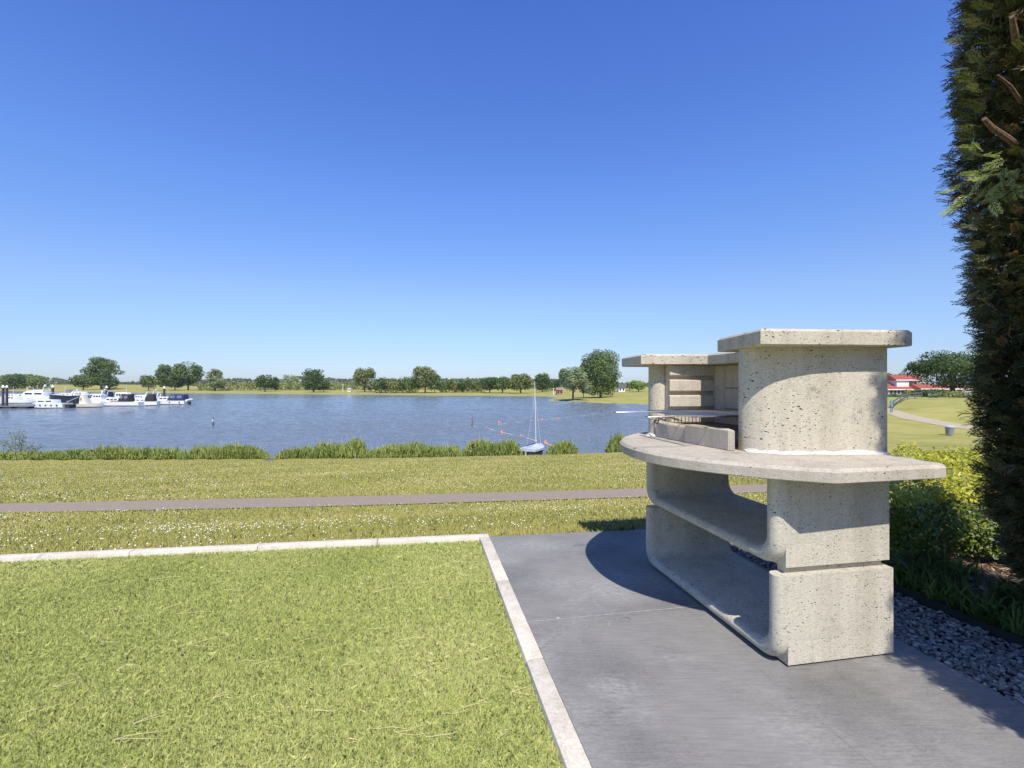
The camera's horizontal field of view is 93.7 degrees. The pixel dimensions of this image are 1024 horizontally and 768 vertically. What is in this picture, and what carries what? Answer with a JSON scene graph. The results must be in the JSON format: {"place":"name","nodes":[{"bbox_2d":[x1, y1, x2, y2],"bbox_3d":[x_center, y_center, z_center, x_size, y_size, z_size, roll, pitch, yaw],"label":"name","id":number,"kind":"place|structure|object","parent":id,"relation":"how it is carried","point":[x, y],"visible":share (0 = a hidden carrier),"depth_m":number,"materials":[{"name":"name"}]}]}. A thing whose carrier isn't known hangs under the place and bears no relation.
{"place":"outdoors","nodes":[
{"label":"outdoors","id":0,"kind":"place"},
{"bbox_2d":[0,540,563,767],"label":"turf lawn","id":1,"kind":"structure","parent":0,"point":[338,660],"depth_m":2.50,"materials":[{"name":"green plant"}]},
{"bbox_2d":[0,391,647,461],"bbox_3d":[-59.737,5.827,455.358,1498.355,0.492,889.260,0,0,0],"label":"lake water","id":2,"kind":"structure","parent":0,"point":[272,424],"depth_m":61.92,"materials":[{"name":"blue liquid"}]},
{"bbox_2d":[1,385,8,405],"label":"mooring pile","id":3,"kind":"object","parent":2,"relation":"in","point":[4,395],"visible":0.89,"depth_m":101.72,"materials":[{"name":"black metal"}]},
{"bbox_2d":[0,405,33,407],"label":"pontoon","id":4,"kind":"object","parent":2,"relation":"on","point":[19,406],"visible":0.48,"depth_m":98.93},
{"bbox_2d":[8,396,32,402],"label":"motor boat","id":5,"kind":"object","parent":2,"relation":"on","point":[14,399],"visible":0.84,"depth_m":126.19,"materials":[{"name":"paint"}]},
{"bbox_2d":[20,385,50,401],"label":"motor boat","id":6,"kind":"object","parent":2,"relation":"on","point":[36,395],"visible":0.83,"depth_m":135.84,"materials":[{"name":"paint"}]},
{"bbox_2d":[32,397,77,407],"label":"motor boat","id":7,"kind":"object","parent":2,"relation":"on","point":[47,404],"visible":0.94,"depth_m":99.40,"materials":[{"name":"paint"}]},
{"bbox_2d":[49,389,91,403],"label":"motor boat","id":8,"kind":"object","parent":2,"relation":"on","point":[64,397],"visible":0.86,"depth_m":122.11,"materials":[{"name":"paint"}]},
{"bbox_2d":[65,389,88,394],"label":"motor boat","id":9,"kind":"object","parent":2,"relation":"on","point":[71,391],"visible":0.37,"depth_m":150.65,"materials":[{"name":"paint"}]},
{"bbox_2d":[76,396,102,406],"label":"motor boat","id":10,"kind":"object","parent":2,"relation":"on","point":[84,401],"visible":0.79,"depth_m":103.19,"materials":[{"name":"paint"}]},
{"bbox_2d":[88,389,107,403],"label":"motor boat","id":11,"kind":"object","parent":2,"relation":"on","point":[96,398],"visible":0.75,"depth_m":122.42,"materials":[{"name":"paint"}]},
{"bbox_2d":[83,390,114,397],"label":"motor boat","id":12,"kind":"object","parent":2,"relation":"on","point":[110,394],"visible":0.3,"depth_m":139.07,"materials":[{"name":"paint"}]},
{"bbox_2d":[100,394,144,405],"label":"motor boat","id":13,"kind":"object","parent":2,"relation":"on","point":[125,400],"visible":0.94,"depth_m":109.71,"materials":[{"name":"paint"}]},
{"bbox_2d":[115,387,131,397],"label":"motor boat","id":14,"kind":"object","parent":2,"relation":"on","point":[117,394],"visible":0.22,"depth_m":131.93,"materials":[{"name":"paint"}]},
{"bbox_2d":[134,395,146,399],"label":"motor boat","id":15,"kind":"object","parent":2,"relation":"on","point":[139,396],"visible":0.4,"depth_m":128.03,"materials":[{"name":"paint"}]},
{"bbox_2d":[134,392,159,405],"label":"motor boat","id":16,"kind":"object","parent":2,"relation":"on","point":[149,400],"visible":0.83,"depth_m":112.27,"materials":[{"name":"paint"}]},
{"bbox_2d":[157,394,192,404],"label":"motor boat","id":17,"kind":"object","parent":2,"relation":"on","point":[176,399],"visible":0.92,"depth_m":117.97,"materials":[{"name":"paint"}]},
{"bbox_2d":[520,397,544,455],"bbox_3d":[1.439,2.413,32.142,1.320,5.257,2.480,0,0,28],"label":"sailing dinghy","id":18,"kind":"object","parent":2,"relation":"on","point":[535,448],"visible":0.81,"depth_m":31.68,"materials":[{"name":"paint"}]},
{"bbox_2d":[0,484,766,512],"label":"cycle path","id":19,"kind":"structure","parent":0,"point":[269,502],"depth_m":9.29,"materials":[{"name":"grey asphalt"}]},
{"bbox_2d":[0,453,891,554],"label":"meadow grass","id":20,"kind":"structure","parent":0,"point":[13,522],"depth_m":10.10,"materials":[{"name":"green plant"}]},
{"bbox_2d":[0,383,991,569],"bbox_3d":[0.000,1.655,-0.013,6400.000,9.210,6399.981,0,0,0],"label":"ground","id":21,"kind":"structure","parent":0,"point":[922,434],"depth_m":43.58,"materials":[{"name":"green plant"}]},
{"bbox_2d":[0,374,26,388],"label":"tree","id":22,"kind":"object","parent":21,"relation":"on","point":[19,380],"visible":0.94,"depth_m":417.54,"materials":[{"name":"green plant"}]},
{"bbox_2d":[0,448,44,459],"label":"reed clump","id":23,"kind":"object","parent":21,"relation":"on","point":[17,455],"visible":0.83,"depth_m":30.12,"materials":[{"name":"green plant"}]},
{"bbox_2d":[0,428,44,452],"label":"scraggy shrub","id":24,"kind":"object","parent":21,"relation":"on","point":[21,448],"visible":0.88,"depth_m":30.92,"materials":[{"name":"green plant"}]},
{"bbox_2d":[0,373,49,387],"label":"hedgerow wood","id":25,"kind":"object","parent":21,"relation":"on","point":[47,381],"visible":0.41,"depth_m":448.38,"materials":[{"name":"green plant"}]},
{"bbox_2d":[25,377,46,389],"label":"tree","id":26,"kind":"object","parent":21,"relation":"on","point":[34,384],"visible":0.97,"depth_m":408.55,"materials":[{"name":"green plant"}]},
{"bbox_2d":[36,445,99,459],"bbox_3d":[-28.201,4.337,30.802,3.446,1.163,1.808,0,0,0],"label":"reed clump","id":27,"kind":"object","parent":21,"relation":"on","point":[78,454],"visible":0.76,"depth_m":30.22,"materials":[{"name":"green plant"}]},
{"bbox_2d":[66,374,94,389],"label":"tree","id":28,"kind":"object","parent":21,"relation":"on","point":[81,381],"visible":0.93,"depth_m":374.32,"materials":[{"name":"green plant"}]},
{"bbox_2d":[79,356,124,388],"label":"tree","id":29,"kind":"object","parent":21,"relation":"on","point":[105,366],"visible":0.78,"depth_m":380.68,"materials":[{"name":"green plant"}]},
{"bbox_2d":[98,374,119,389],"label":"tree","id":30,"kind":"object","parent":21,"relation":"on","point":[110,384],"visible":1,"depth_m":369.55,"materials":[{"name":"green plant"}]},
{"bbox_2d":[86,443,190,459],"bbox_3d":[-23.559,4.263,30.790,6.525,1.310,1.856,0,0,0],"label":"reed clump","id":31,"kind":"object","parent":21,"relation":"on","point":[112,453],"visible":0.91,"depth_m":30.23,"materials":[{"name":"green plant"}]},
{"bbox_2d":[137,374,158,390],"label":"tree","id":32,"kind":"object","parent":21,"relation":"on","point":[151,379],"visible":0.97,"depth_m":337.76,"materials":[{"name":"green plant"}]},
{"bbox_2d":[154,364,172,386],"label":"tree","id":33,"kind":"object","parent":21,"relation":"on","point":[162,371],"visible":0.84,"depth_m":341.95,"materials":[{"name":"green plant"}]},
{"bbox_2d":[165,376,185,389],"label":"tree","id":34,"kind":"object","parent":21,"relation":"on","point":[174,384],"visible":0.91,"depth_m":337.78,"materials":[{"name":"green plant"}]},
{"bbox_2d":[170,361,204,389],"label":"tree","id":35,"kind":"object","parent":21,"relation":"on","point":[194,374],"visible":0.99,"depth_m":341.64,"materials":[{"name":"green plant"}]},
{"bbox_2d":[205,369,223,390],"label":"tree","id":36,"kind":"object","parent":21,"relation":"on","point":[214,382],"visible":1,"depth_m":323.14,"materials":[{"name":"green plant"}]},
{"bbox_2d":[187,440,273,459],"bbox_3d":[-18.113,4.217,30.902,5.054,1.403,1.941,0,0,0],"label":"reed clump","id":37,"kind":"object","parent":21,"relation":"on","point":[235,451],"visible":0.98,"depth_m":30.34,"materials":[{"name":"green plant"}]},
{"bbox_2d":[0,534,488,562],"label":"garden kerb","id":38,"kind":"structure","parent":21,"relation":"on","point":[262,547],"depth_m":4.13,"materials":[{"name":"concrete"}]},
{"bbox_2d":[254,375,274,391],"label":"tree","id":39,"kind":"object","parent":21,"relation":"on","point":[263,381],"visible":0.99,"depth_m":298.26,"materials":[{"name":"green plant"}]},
{"bbox_2d":[270,376,279,389],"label":"tree","id":40,"kind":"object","parent":21,"relation":"on","point":[275,385],"visible":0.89,"depth_m":304.37,"materials":[{"name":"green plant"}]},
{"bbox_2d":[282,374,298,386],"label":"tree","id":41,"kind":"object","parent":21,"relation":"on","point":[292,378],"visible":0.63,"depth_m":376.28,"materials":[{"name":"green plant"}]},
{"bbox_2d":[272,444,312,459],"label":"reed clump","id":42,"kind":"object","parent":21,"relation":"on","point":[300,452],"visible":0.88,"depth_m":30.42,"materials":[{"name":"green plant"}]},
{"bbox_2d":[300,368,324,391],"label":"tree","id":43,"kind":"object","parent":21,"relation":"on","point":[308,378],"visible":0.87,"depth_m":282.05,"materials":[{"name":"green plant"}]},
{"bbox_2d":[315,380,330,391],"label":"tree","id":44,"kind":"object","parent":21,"relation":"on","point":[326,385],"visible":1,"depth_m":280.78,"materials":[{"name":"green plant"}]},
{"bbox_2d":[308,436,368,458],"bbox_3d":[-11.093,3.990,31.045,3.799,1.858,2.309,0,0,0],"label":"shore bush","id":45,"kind":"object","parent":21,"relation":"on","point":[354,448],"visible":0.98,"depth_m":30.45,"materials":[{"name":"green plant"}]},
{"bbox_2d":[49,376,647,386],"bbox_3d":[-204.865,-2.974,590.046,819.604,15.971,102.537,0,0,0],"label":"wood","id":46,"kind":"object","parent":21,"relation":"on","point":[53,380],"visible":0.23,"depth_m":557.29,"materials":[{"name":"green plant"}]},
{"bbox_2d":[353,367,375,391],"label":"tree","id":47,"kind":"object","parent":21,"relation":"on","point":[363,376],"visible":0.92,"depth_m":276.62,"materials":[{"name":"green plant"}]},
{"bbox_2d":[365,380,376,389],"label":"tree","id":48,"kind":"object","parent":21,"relation":"on","point":[370,383],"visible":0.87,"depth_m":275.04,"materials":[{"name":"green plant"}]},
{"bbox_2d":[197,381,553,390],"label":"bank scrub","id":49,"kind":"object","parent":21,"relation":"on","point":[203,387],"visible":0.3,"depth_m":336.82,"materials":[{"name":"green plant"}]},
{"bbox_2d":[372,377,390,392],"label":"tree","id":50,"kind":"object","parent":21,"relation":"on","point":[381,384],"visible":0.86,"depth_m":259.62,"materials":[{"name":"green plant"}]},
{"bbox_2d":[0,453,766,549],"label":"daisies","id":51,"kind":"object","parent":21,"relation":"on","point":[304,519],"visible":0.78,"depth_m":7.36,"materials":[{"name":"white plant"}]},
{"bbox_2d":[385,378,405,392],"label":"tree","id":52,"kind":"object","parent":21,"relation":"on","point":[391,383],"visible":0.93,"depth_m":259.80,"materials":[{"name":"green plant"}]},
{"bbox_2d":[398,376,419,392],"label":"tree","id":53,"kind":"object","parent":21,"relation":"on","point":[412,384],"visible":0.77,"depth_m":259.92,"materials":[{"name":"green plant"}]},
{"bbox_2d":[363,438,463,457],"bbox_3d":[-6.329,4.130,31.218,6.518,1.570,1.962,0,0,0],"label":"reed clump","id":54,"kind":"object","parent":21,"relation":"on","point":[412,450],"visible":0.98,"depth_m":30.65,"materials":[{"name":"green plant"}]},
{"bbox_2d":[411,366,436,392],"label":"tree","id":55,"kind":"object","parent":21,"relation":"on","point":[425,372],"visible":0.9,"depth_m":254.95,"materials":[{"name":"green plant"}]},
{"bbox_2d":[427,373,441,392],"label":"tree","id":56,"kind":"object","parent":21,"relation":"on","point":[433,386],"visible":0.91,"depth_m":254.23,"materials":[{"name":"green plant"}]},
{"bbox_2d":[438,380,450,392],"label":"tree","id":57,"kind":"object","parent":21,"relation":"on","point":[444,385],"visible":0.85,"depth_m":260.99,"materials":[{"name":"green plant"}]},
{"bbox_2d":[447,379,461,392],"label":"tree","id":58,"kind":"object","parent":21,"relation":"on","point":[453,385],"visible":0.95,"depth_m":260.27,"materials":[{"name":"green plant"}]},
{"bbox_2d":[458,380,470,391],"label":"tree","id":59,"kind":"object","parent":21,"relation":"on","point":[464,384],"visible":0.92,"depth_m":261.09,"materials":[{"name":"green plant"}]},
{"bbox_2d":[467,379,480,391],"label":"tree","id":60,"kind":"object","parent":21,"relation":"on","point":[472,385],"visible":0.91,"depth_m":260.16,"materials":[{"name":"green plant"}]},
{"bbox_2d":[476,380,485,391],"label":"tree","id":61,"kind":"object","parent":21,"relation":"on","point":[478,386],"visible":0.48,"depth_m":260.91,"materials":[{"name":"green plant"}]},
{"bbox_2d":[479,377,496,392],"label":"tree","id":62,"kind":"object","parent":21,"relation":"on","point":[486,382],"visible":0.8,"depth_m":247.19,"materials":[{"name":"green plant"}]},
{"bbox_2d":[461,434,522,455],"bbox_3d":[-1.298,3.994,31.509,4.171,1.786,2.192,0,0,0],"label":"bush","id":63,"kind":"object","parent":21,"relation":"on","point":[478,447],"visible":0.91,"depth_m":30.95,"materials":[{"name":"green plant"}]},
{"bbox_2d":[493,376,509,392],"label":"tree","id":64,"kind":"object","parent":21,"relation":"on","point":[502,383],"visible":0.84,"depth_m":245.11,"materials":[{"name":"green plant"}]},
{"bbox_2d":[508,373,533,392],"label":"tree","id":65,"kind":"object","parent":21,"relation":"on","point":[522,384],"visible":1,"depth_m":239.10,"materials":[{"name":"green plant"}]},
{"bbox_2d":[480,536,591,767],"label":"garden kerb","id":66,"kind":"structure","parent":21,"relation":"on","point":[567,744],"depth_m":2.30,"materials":[{"name":"concrete"}]},
{"bbox_2d":[533,372,550,391],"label":"tree","id":67,"kind":"object","parent":21,"relation":"on","point":[542,382],"visible":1,"depth_m":253.34,"materials":[{"name":"green plant"}]},
{"bbox_2d":[550,379,561,390],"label":"tree","id":68,"kind":"object","parent":21,"relation":"on","point":[555,383],"visible":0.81,"depth_m":260.55,"materials":[{"name":"green plant"}]},
{"bbox_2d":[555,387,562,394],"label":"hut","id":69,"kind":"object","parent":21,"relation":"on","point":[559,390],"visible":0.92,"depth_m":211.99,"materials":[{"name":"brown brick"}]},
{"bbox_2d":[546,438,578,454],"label":"reed clump","id":70,"kind":"object","parent":21,"relation":"on","point":[565,447],"visible":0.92,"depth_m":32.42,"materials":[{"name":"green plant"}]},
{"bbox_2d":[558,366,592,400],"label":"willow tree","id":71,"kind":"object","parent":21,"relation":"on","point":[572,379],"visible":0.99,"depth_m":139.31,"materials":[{"name":"green plant"}]},
{"bbox_2d":[581,349,622,397],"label":"poplar tree","id":72,"kind":"object","parent":21,"relation":"on","point":[599,365],"visible":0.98,"depth_m":149.37,"materials":[{"name":"green plant"}]},
{"bbox_2d":[594,520,610,531],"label":"weed","id":73,"kind":"object","parent":21,"relation":"on","point":[597,528],"visible":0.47,"depth_m":4.67,"materials":[{"name":"green plant"}]},
{"bbox_2d":[616,384,625,391],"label":"bungalow","id":74,"kind":"object","parent":21,"relation":"on","point":[621,387],"visible":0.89,"depth_m":215.00,"materials":[{"name":"tile"}]},
{"bbox_2d":[605,428,646,452],"bbox_3d":[9.893,3.763,34.263,6.434,2.326,2.458,0,0,0],"label":"reed clump","id":75,"kind":"object","parent":21,"relation":"on","point":[613,445],"visible":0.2,"depth_m":33.87,"materials":[{"name":"green plant"}]},
{"bbox_2d":[624,382,630,390],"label":"tree","id":76,"kind":"object","parent":21,"relation":"on","point":[627,384],"visible":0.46,"depth_m":223.28,"materials":[{"name":"green plant"}]},
{"bbox_2d":[624,520,636,529],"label":"weed","id":77,"kind":"object","parent":21,"relation":"on","point":[633,528],"visible":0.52,"depth_m":4.71,"materials":[{"name":"green plant"}]},
{"bbox_2d":[628,380,646,391],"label":"tree","id":78,"kind":"object","parent":21,"relation":"on","point":[636,385],"visible":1,"depth_m":203.26,"materials":[{"name":"green plant"}]},
{"bbox_2d":[887,393,910,396],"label":"hedge","id":79,"kind":"object","parent":21,"relation":"on","point":[892,395],"visible":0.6,"depth_m":87.09,"materials":[{"name":"green plant"}]},
{"bbox_2d":[887,375,925,393],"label":"house","id":80,"kind":"structure","parent":21,"relation":"on","point":[897,384],"depth_m":113.00,"materials":[{"name":"red tile"}]},
{"bbox_2d":[893,392,922,407],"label":"slope railing","id":81,"kind":"object","parent":21,"relation":"on","point":[914,396],"visible":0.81,"depth_m":70.09,"materials":[{"name":"grey metal"}]},
{"bbox_2d":[903,389,919,396],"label":"shrub","id":82,"kind":"object","parent":21,"relation":"on","point":[907,391],"visible":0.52,"depth_m":88.94,"materials":[{"name":"green plant"}]},
{"bbox_2d":[909,382,948,390],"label":"house","id":83,"kind":"structure","parent":21,"relation":"on","point":[916,386],"depth_m":111.09,"materials":[{"name":"red tile"}]},
{"bbox_2d":[911,389,947,396],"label":"hedge","id":84,"kind":"object","parent":21,"relation":"on","point":[932,391],"visible":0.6,"depth_m":86.39,"materials":[{"name":"green plant"}]},
{"bbox_2d":[927,393,938,397],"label":"shrub","id":85,"kind":"object","parent":21,"relation":"on","point":[930,395],"visible":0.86,"depth_m":81.72,"materials":[{"name":"green plant"}]},
{"bbox_2d":[902,350,982,390],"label":"broad tree","id":86,"kind":"object","parent":21,"relation":"on","point":[943,365],"visible":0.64,"depth_m":91.15,"materials":[{"name":"green plant"}]},
{"bbox_2d":[944,425,954,434],"bbox_3d":[40.569,4.349,44.490,0.770,1.040,0.770,0,0,0],"label":"litter bin","id":87,"kind":"object","parent":21,"relation":"on","point":[949,429],"visible":0.98,"depth_m":44.27,"materials":[{"name":"metal"}]},
{"bbox_2d":[931,391,968,397],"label":"shrub","id":88,"kind":"object","parent":21,"relation":"on","point":[953,393],"visible":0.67,"depth_m":83.30,"materials":[{"name":"green plant"}]},
{"bbox_2d":[886,509,1022,615],"bbox_3d":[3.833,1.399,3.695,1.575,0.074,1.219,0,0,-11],"label":"bark mulch","id":89,"kind":"object","parent":21,"relation":"on","point":[986,570],"visible":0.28,"depth_m":3.64,"materials":[{"name":"brown wood"}]},
{"bbox_2d":[889,440,1006,560],"bbox_3d":[4.573,1.031,4.703,3.288,0.835,2.268,0,0,0],"label":"golden hedge","id":90,"kind":"object","parent":89,"relation":"on","point":[909,508],"visible":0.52,"depth_m":3.82,"materials":[{"name":"green plant"}]},
{"bbox_2d":[881,545,1023,637],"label":"weeds","id":91,"kind":"object","parent":89,"relation":"on","point":[929,585],"visible":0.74,"depth_m":3.12,"materials":[{"name":"green plant"}]},
{"bbox_2d":[930,0,1023,593],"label":"conifer","id":92,"kind":"object","parent":89,"relation":"on","point":[995,193],"visible":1,"depth_m":2.91,"materials":[{"name":"green plant"}]},
{"bbox_2d":[945,385,971,393],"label":"house","id":93,"kind":"structure","parent":21,"relation":"on","point":[958,389],"depth_m":110.00,"materials":[{"name":"white tile"}]},
{"bbox_2d":[956,393,972,397],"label":"shrub","id":94,"kind":"object","parent":21,"relation":"on","point":[965,395],"visible":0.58,"depth_m":81.45,"materials":[{"name":"green plant"}]},
{"bbox_2d":[0,0,1008,383],"label":"sky","id":95,"kind":"structure","parent":0,"point":[464,189],"materials":[{"name":"blue"}]},
{"bbox_2d":[490,529,1023,767],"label":"paving","id":96,"kind":"structure","parent":0,"point":[675,686],"depth_m":2.21,"materials":[{"name":"grey concrete"}]},
{"bbox_2d":[536,614,631,637],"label":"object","id":97,"kind":"object","parent":96,"relation":"on","point":[572,624],"visible":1,"depth_m":2.82,"materials":[{"name":"grey"}]},
{"bbox_2d":[528,605,703,621],"bbox_3d":[1.054,1.406,3.018,1.954,0.001,0.006,0,0,-11],"label":"paving joint","id":98,"kind":"object","parent":96,"relation":"on","point":[614,613],"visible":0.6,"depth_m":2.94,"materials":[{"name":"grey concrete"}]},
{"bbox_2d":[687,608,876,767],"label":"paving joint","id":99,"kind":"object","parent":96,"relation":"on","point":[789,694],"visible":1,"depth_m":2.14,"materials":[{"name":"grey concrete"}]},
{"bbox_2d":[620,329,945,665],"bbox_3d":[1.428,0.557,3.125,1.394,1.700,1.865,0,0,-12],"label":"barbecue","id":100,"kind":"object","parent":96,"relation":"on","point":[807,440],"visible":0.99,"depth_m":2.69,"materials":[{"name":"concrete"}]},
{"bbox_2d":[613,409,738,417],"bbox_3d":[1.171,0.196,3.218,0.919,0.018,0.696,0,0,-11],"label":"grill grate","id":101,"kind":"object","parent":100,"relation":"in","point":[694,413],"visible":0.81,"depth_m":3.20,"materials":[{"name":"metal"}]},
{"bbox_2d":[654,417,738,429],"bbox_3d":[1.316,0.260,3.284,0.528,0.065,0.530,0,0,-11],"label":"coal grate","id":102,"kind":"object","parent":100,"relation":"in","point":[729,426],"visible":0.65,"depth_m":3.40,"materials":[{"name":"metal"}]},
{"bbox_2d":[729,542,1023,706],"bbox_3d":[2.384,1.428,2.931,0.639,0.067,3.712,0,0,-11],"label":"gravel","id":103,"kind":"structure","parent":0,"point":[983,658],"depth_m":2.61,"materials":[{"name":"grey gravel"}]},
{"bbox_2d":[893,583,1023,648],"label":"bed edging","id":104,"kind":"object","parent":103,"relation":"on","point":[998,632],"visible":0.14,"depth_m":2.88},
{"bbox_2d":[887,408,977,428],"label":"slope path","id":105,"kind":"structure","parent":0,"point":[903,415],"depth_m":54.95,"materials":[{"name":"beige concrete"}]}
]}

